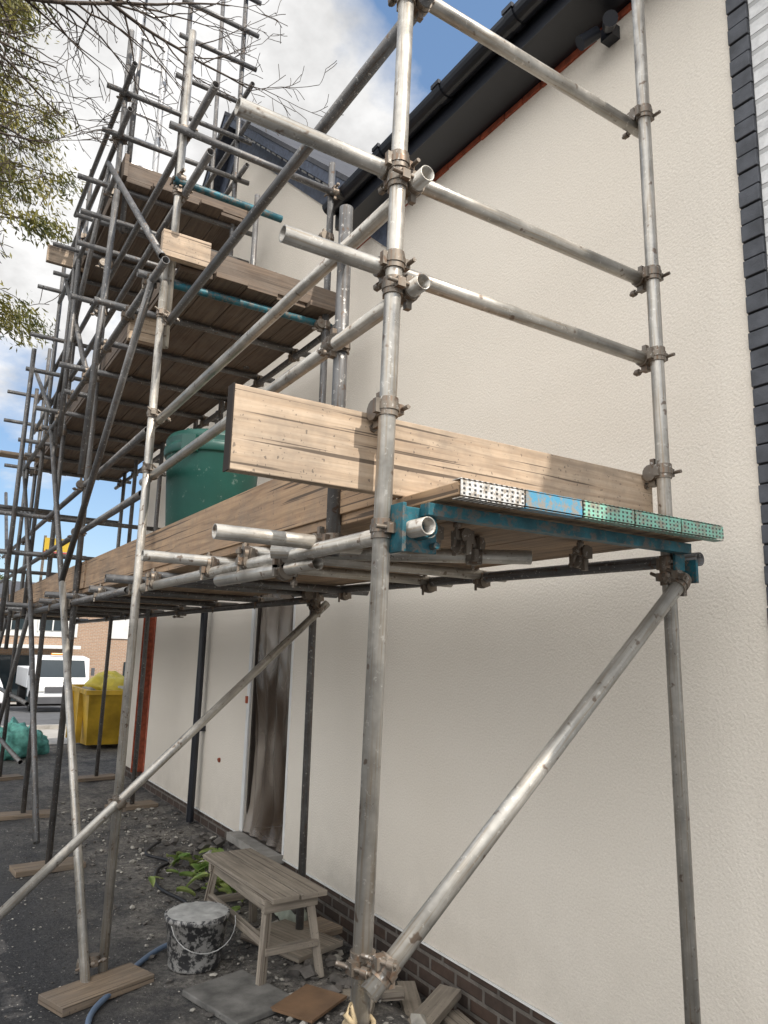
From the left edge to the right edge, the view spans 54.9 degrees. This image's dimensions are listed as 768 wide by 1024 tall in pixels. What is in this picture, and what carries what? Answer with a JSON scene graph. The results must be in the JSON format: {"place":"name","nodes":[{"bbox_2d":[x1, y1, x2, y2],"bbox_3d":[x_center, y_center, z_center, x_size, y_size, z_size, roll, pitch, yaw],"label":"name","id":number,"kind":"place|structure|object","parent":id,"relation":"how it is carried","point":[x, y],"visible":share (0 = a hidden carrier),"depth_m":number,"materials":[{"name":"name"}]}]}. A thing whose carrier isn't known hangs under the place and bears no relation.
{"place":"outdoors","nodes":[
{"label":"outdoors","id":0,"kind":"place"},
{"bbox_2d":[0,706,60,725],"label":"road","id":1,"kind":"structure","parent":0,"point":[46,715],"depth_m":24.19,"materials":[{"name":"grey asphalt"}]},
{"bbox_2d":[0,680,3,707],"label":"white car","id":2,"kind":"object","parent":1,"relation":"on","point":[1,695],"visible":0.63,"depth_m":26.21,"materials":[{"name":"paint"}]},
{"bbox_2d":[15,653,94,710],"bbox_3d":[-12.710,6.403,28.247,2.200,2.035,5.120,8,-13,-31],"label":"van","id":3,"kind":"object","parent":1,"relation":"on","point":[51,682],"visible":0.47,"depth_m":26.46,"materials":[{"name":"paint"}]},
{"bbox_2d":[37,729,76,744],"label":"driveway","id":4,"kind":"structure","parent":0,"point":[51,735],"depth_m":15.06,"materials":[{"name":"concrete"}]},
{"bbox_2d":[65,671,123,744],"bbox_3d":[-4.475,3.477,13.217,2.050,1.231,2.070,8,-13,-31],"label":"yellow skip","id":5,"kind":"object","parent":4,"relation":"on","point":[87,697],"visible":0.48,"depth_m":12.25,"materials":[{"name":"paint"}]},
{"bbox_2d":[0,617,127,701],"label":"brick walls","id":6,"kind":"structure","parent":0,"point":[90,639],"depth_m":38.34,"materials":[{"name":"brick"}]},
{"bbox_2d":[0,581,35,597],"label":"pitched roof","id":7,"kind":"structure","parent":6,"relation":"on","point":[17,587],"depth_m":38.58,"materials":[{"name":"tile"}]},
{"bbox_2d":[0,619,125,700],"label":"windows and garage","id":8,"kind":"structure","parent":6,"relation":"in","point":[5,662],"depth_m":36.22,"materials":[{"name":"white glass"}]},
{"bbox_2d":[4,619,128,638],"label":"cladding","id":9,"kind":"structure","parent":6,"relation":"attached to","point":[120,628],"depth_m":38.87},
{"bbox_2d":[0,704,425,1023],"bbox_3d":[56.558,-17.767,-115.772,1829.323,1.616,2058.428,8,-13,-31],"label":"ground","id":10,"kind":"structure","parent":0,"point":[43,959],"depth_m":4.70,"materials":[{"name":"grey soil"}]},
{"bbox_2d":[0,717,49,759],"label":"turquoise rubble bags","id":11,"kind":"object","parent":10,"relation":"on","point":[17,735],"visible":0.53,"depth_m":10.87,"materials":[{"name":"teal plastic"}]},
{"bbox_2d":[1,724,65,728],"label":"kerb","id":12,"kind":"structure","parent":10,"relation":"on","point":[52,726],"depth_m":17.00,"materials":[{"name":"concrete"}]},
{"bbox_2d":[1,620,80,648],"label":"frames and porch","id":13,"kind":"structure","parent":10,"relation":"on","point":[45,646],"depth_m":35.48,"materials":[{"name":"white plastic"}]},
{"bbox_2d":[0,0,86,359],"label":"conifer tree","id":14,"kind":"object","parent":10,"relation":"on","point":[41,223],"visible":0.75,"depth_m":12.62,"materials":[{"name":"green plant"}]},
{"bbox_2d":[85,943,166,1023],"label":"hose","id":15,"kind":"object","parent":10,"relation":"on","point":[100,1002],"visible":0.65,"depth_m":3.57,"materials":[{"name":"blue rubber"}]},
{"bbox_2d":[144,840,187,902],"bbox_3d":[-1.641,2.704,5.524,0.186,0.034,1.930,6,-12,-23],"label":"hose","id":16,"kind":"object","parent":10,"relation":"on","point":[168,893],"visible":0.8,"depth_m":5.61,"materials":[{"name":"black rubber"}]},
{"bbox_2d":[0,0,336,305],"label":"bare tree","id":17,"kind":"object","parent":10,"relation":"on","point":[115,4],"visible":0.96,"depth_m":6.53,"materials":[{"name":"brown plant"}]},
{"bbox_2d":[165,901,235,974],"bbox_3d":[-1.018,2.320,4.028,0.358,0.272,0.389,8,-13,-31],"label":"plasterers bucket","id":18,"kind":"object","parent":10,"relation":"on","point":[196,930],"visible":1,"depth_m":3.93,"materials":[{"name":"black plastic"}]},
{"bbox_2d":[0,801,426,1023],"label":"rubble","id":19,"kind":"object","parent":10,"relation":"on","point":[204,840],"visible":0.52,"depth_m":4.84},
{"bbox_2d":[148,847,243,920],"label":"leafy weeds","id":20,"kind":"object","parent":19,"relation":"on","point":[199,867],"visible":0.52,"depth_m":5.22,"materials":[{"name":"green plant"}]},
{"bbox_2d":[182,969,289,1023],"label":"concrete slab","id":21,"kind":"object","parent":10,"relation":"on","point":[239,997],"depth_m":3.59,"materials":[{"name":"grey concrete"}]},
{"bbox_2d":[203,848,326,985],"bbox_3d":[-0.722,2.295,4.245,0.390,0.439,0.985,8,-13,-31],"label":"wooden hop up stool","id":22,"kind":"object","parent":10,"relation":"on","point":[267,886],"visible":0.91,"depth_m":4.02,"materials":[{"name":"brown wood"}]},
{"bbox_2d":[274,908,307,922],"bbox_3d":[-0.590,2.640,4.870,0.220,0.259,0.350,8,-13,-31],"label":"crumpled plastic sack","id":23,"kind":"object","parent":10,"relation":"on","point":[289,915],"visible":0.14,"depth_m":4.77,"materials":[{"name":"white plastic"}]},
{"bbox_2d":[241,919,342,963],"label":"timber offcuts","id":24,"kind":"object","parent":10,"relation":"on","point":[284,931],"visible":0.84,"depth_m":4.31,"materials":[{"name":"brown wood"}]},
{"bbox_2d":[270,984,346,1023],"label":"plywood sheet","id":25,"kind":"object","parent":10,"relation":"on","point":[308,1003],"visible":1,"depth_m":3.55,"materials":[{"name":"brown wood"}]},
{"bbox_2d":[125,766,555,1023],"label":"brick plinth","id":26,"kind":"structure","parent":10,"relation":"on","point":[427,970],"depth_m":4.06,"materials":[{"name":"brown brick"}]},
{"bbox_2d":[0,0,723,1023],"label":"scaffolding","id":27,"kind":"object","parent":10,"relation":"on","point":[208,322],"visible":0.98,"depth_m":3.03,"materials":[{"name":"metal"}]},
{"bbox_2d":[39,535,69,580],"bbox_3d":[-5.482,1.050,12.289,0.430,1.300,0.105,8,-13,-31],"label":"scaffold warning sign","id":28,"kind":"object","parent":27,"relation":"attached to","point":[46,541],"visible":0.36,"depth_m":12.28,"materials":[{"name":"metal"}]},
{"bbox_2d":[124,0,172,171],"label":"aluminium ladder","id":29,"kind":"object","parent":27,"relation":"on","point":[139,37],"visible":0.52,"depth_m":7.15,"materials":[{"name":"silver metal"}]},
{"bbox_2d":[164,428,257,525],"bbox_3d":[-1.042,-0.065,4.442,0.588,0.840,0.590,8,-13,-31],"label":"green plastic bin","id":30,"kind":"object","parent":27,"relation":"on","point":[197,480],"visible":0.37,"depth_m":4.22,"materials":[{"name":"green plastic"}]},
{"bbox_2d":[342,1002,375,1023],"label":"rope","id":31,"kind":"object","parent":27,"relation":"attached to","point":[351,1018],"visible":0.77,"depth_m":1.68,"materials":[{"name":"beige fabric"}]},
{"bbox_2d":[340,971,474,1023],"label":"timber offcuts","id":32,"kind":"object","parent":10,"relation":"on","point":[437,1005],"visible":0.52,"depth_m":3.68,"materials":[{"name":"brown wood"}]},
{"bbox_2d":[126,0,767,1023],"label":"render wall","id":33,"kind":"structure","parent":10,"relation":"on","point":[564,906],"depth_m":3.55,"materials":[{"name":"white paint"}]},
{"bbox_2d":[130,609,156,772],"bbox_3d":[-2.926,2.273,9.496,0.320,2.100,0.595,8,-13,-31],"label":"red reveal","id":34,"kind":"object","parent":33,"relation":"attached to","point":[146,698],"visible":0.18,"depth_m":9.61,"materials":[{"name":"paint"}]},
{"bbox_2d":[186,410,221,822],"bbox_3d":[-1.820,0.970,7.608,0.116,4.180,0.100,8,-13,-31],"label":"downpipe","id":35,"kind":"object","parent":33,"relation":"attached to","point":[196,718],"visible":0.37,"depth_m":7.37,"materials":[{"name":"black plastic"}]},
{"bbox_2d":[217,696,247,761],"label":"red cable caps","id":36,"kind":"object","parent":33,"relation":"attached to","point":[246,701],"visible":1,"depth_m":6.54,"materials":[{"name":"plastic"}]},
{"bbox_2d":[246,595,261,812],"bbox_3d":[-1.715,1.910,7.934,0.590,2.500,5.000,8,-13,-31],"label":"dark room","id":37,"kind":"object","parent":33,"relation":"attached to","point":[252,748],"visible":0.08,"depth_m":6.47,"materials":[{"name":"black"}]},
{"bbox_2d":[239,597,295,854],"bbox_3d":[-0.974,1.670,6.179,0.016,2.040,0.895,8,-13,-31],"label":"door frame","id":38,"kind":"object","parent":33,"relation":"attached to","point":[247,728],"visible":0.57,"depth_m":6.38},
{"bbox_2d":[243,594,293,851],"bbox_3d":[-0.942,1.678,6.189,0.103,2.010,0.790,8,-13,-31],"label":"polythene door sheet","id":39,"kind":"object","parent":38,"relation":"attached to","point":[263,821],"visible":0.8,"depth_m":6.19,"materials":[{"name":"grey plastic"}]},
{"bbox_2d":[202,111,357,185],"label":"tiled roof","id":40,"kind":"structure","parent":33,"relation":"on","point":[344,171],"depth_m":7.37,"materials":[{"name":"tile"}]},
{"bbox_2d":[335,0,630,231],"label":"soffit fascia","id":41,"kind":"structure","parent":40,"relation":"attached to","point":[496,87],"depth_m":4.22,"materials":[{"name":"black plastic"}]},
{"bbox_2d":[322,0,549,214],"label":"gutter","id":42,"kind":"object","parent":41,"relation":"attached to","point":[514,19],"visible":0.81,"depth_m":4.28,"materials":[{"name":"black plastic"}]},
{"bbox_2d":[204,115,387,246],"bbox_3d":[-1.828,-3.061,8.472,0.207,3.272,6.800,8,-13,-31],"label":"verge undercloak","id":43,"kind":"object","parent":33,"relation":"attached to","point":[221,184],"visible":0.34,"depth_m":7.41,"materials":[{"name":"plastic"}]},
{"bbox_2d":[243,135,327,185],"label":"verge ribs","id":44,"kind":"object","parent":43,"relation":"attached to","point":[310,175],"visible":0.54,"depth_m":7.42,"materials":[{"name":"grey plastic"}]},
{"bbox_2d":[148,779,562,1023],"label":"render stop bead","id":45,"kind":"object","parent":33,"relation":"attached to","point":[547,1016],"visible":0.28,"depth_m":3.96,"materials":[{"name":"white plastic"}]},
{"bbox_2d":[356,2,631,249],"bbox_3d":[2.890,-2.917,0.975,0.016,0.052,11.688,8,-13,-31],"label":"terracotta packing","id":46,"kind":"object","parent":33,"relation":"attached to","point":[576,54],"visible":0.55,"depth_m":4.28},
{"bbox_2d":[575,9,619,50],"bbox_3d":[1.076,-2.344,3.607,0.198,0.147,0.249,8,-13,-31],"label":"security light","id":47,"kind":"object","parent":33,"relation":"attached to","point":[608,33],"visible":1,"depth_m":3.62,"materials":[{"name":"black plastic"}]},
{"bbox_2d":[736,0,767,586],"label":"quoin mortar","id":48,"kind":"object","parent":33,"relation":"attached to","point":[765,252],"depth_m":2.87,"materials":[{"name":"grey concrete"}]},
{"bbox_2d":[725,0,767,620],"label":"dark quoin","id":49,"kind":"object","parent":10,"relation":"on","point":[749,185],"visible":0.8,"depth_m":2.89,"materials":[{"name":"brick"}]},
{"bbox_2d":[748,0,767,264],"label":"white brick wall","id":50,"kind":"structure","parent":10,"relation":"on","point":[758,15],"depth_m":2.95,"materials":[{"name":"white brick"}]},
{"bbox_2d":[226,831,283,863],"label":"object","id":51,"kind":"object","parent":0,"point":[240,839],"depth_m":5.94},
{"bbox_2d":[0,0,517,581],"label":"sky","id":52,"kind":"structure","parent":0,"point":[317,34],"materials":[{"name":"blue"}]}
]}

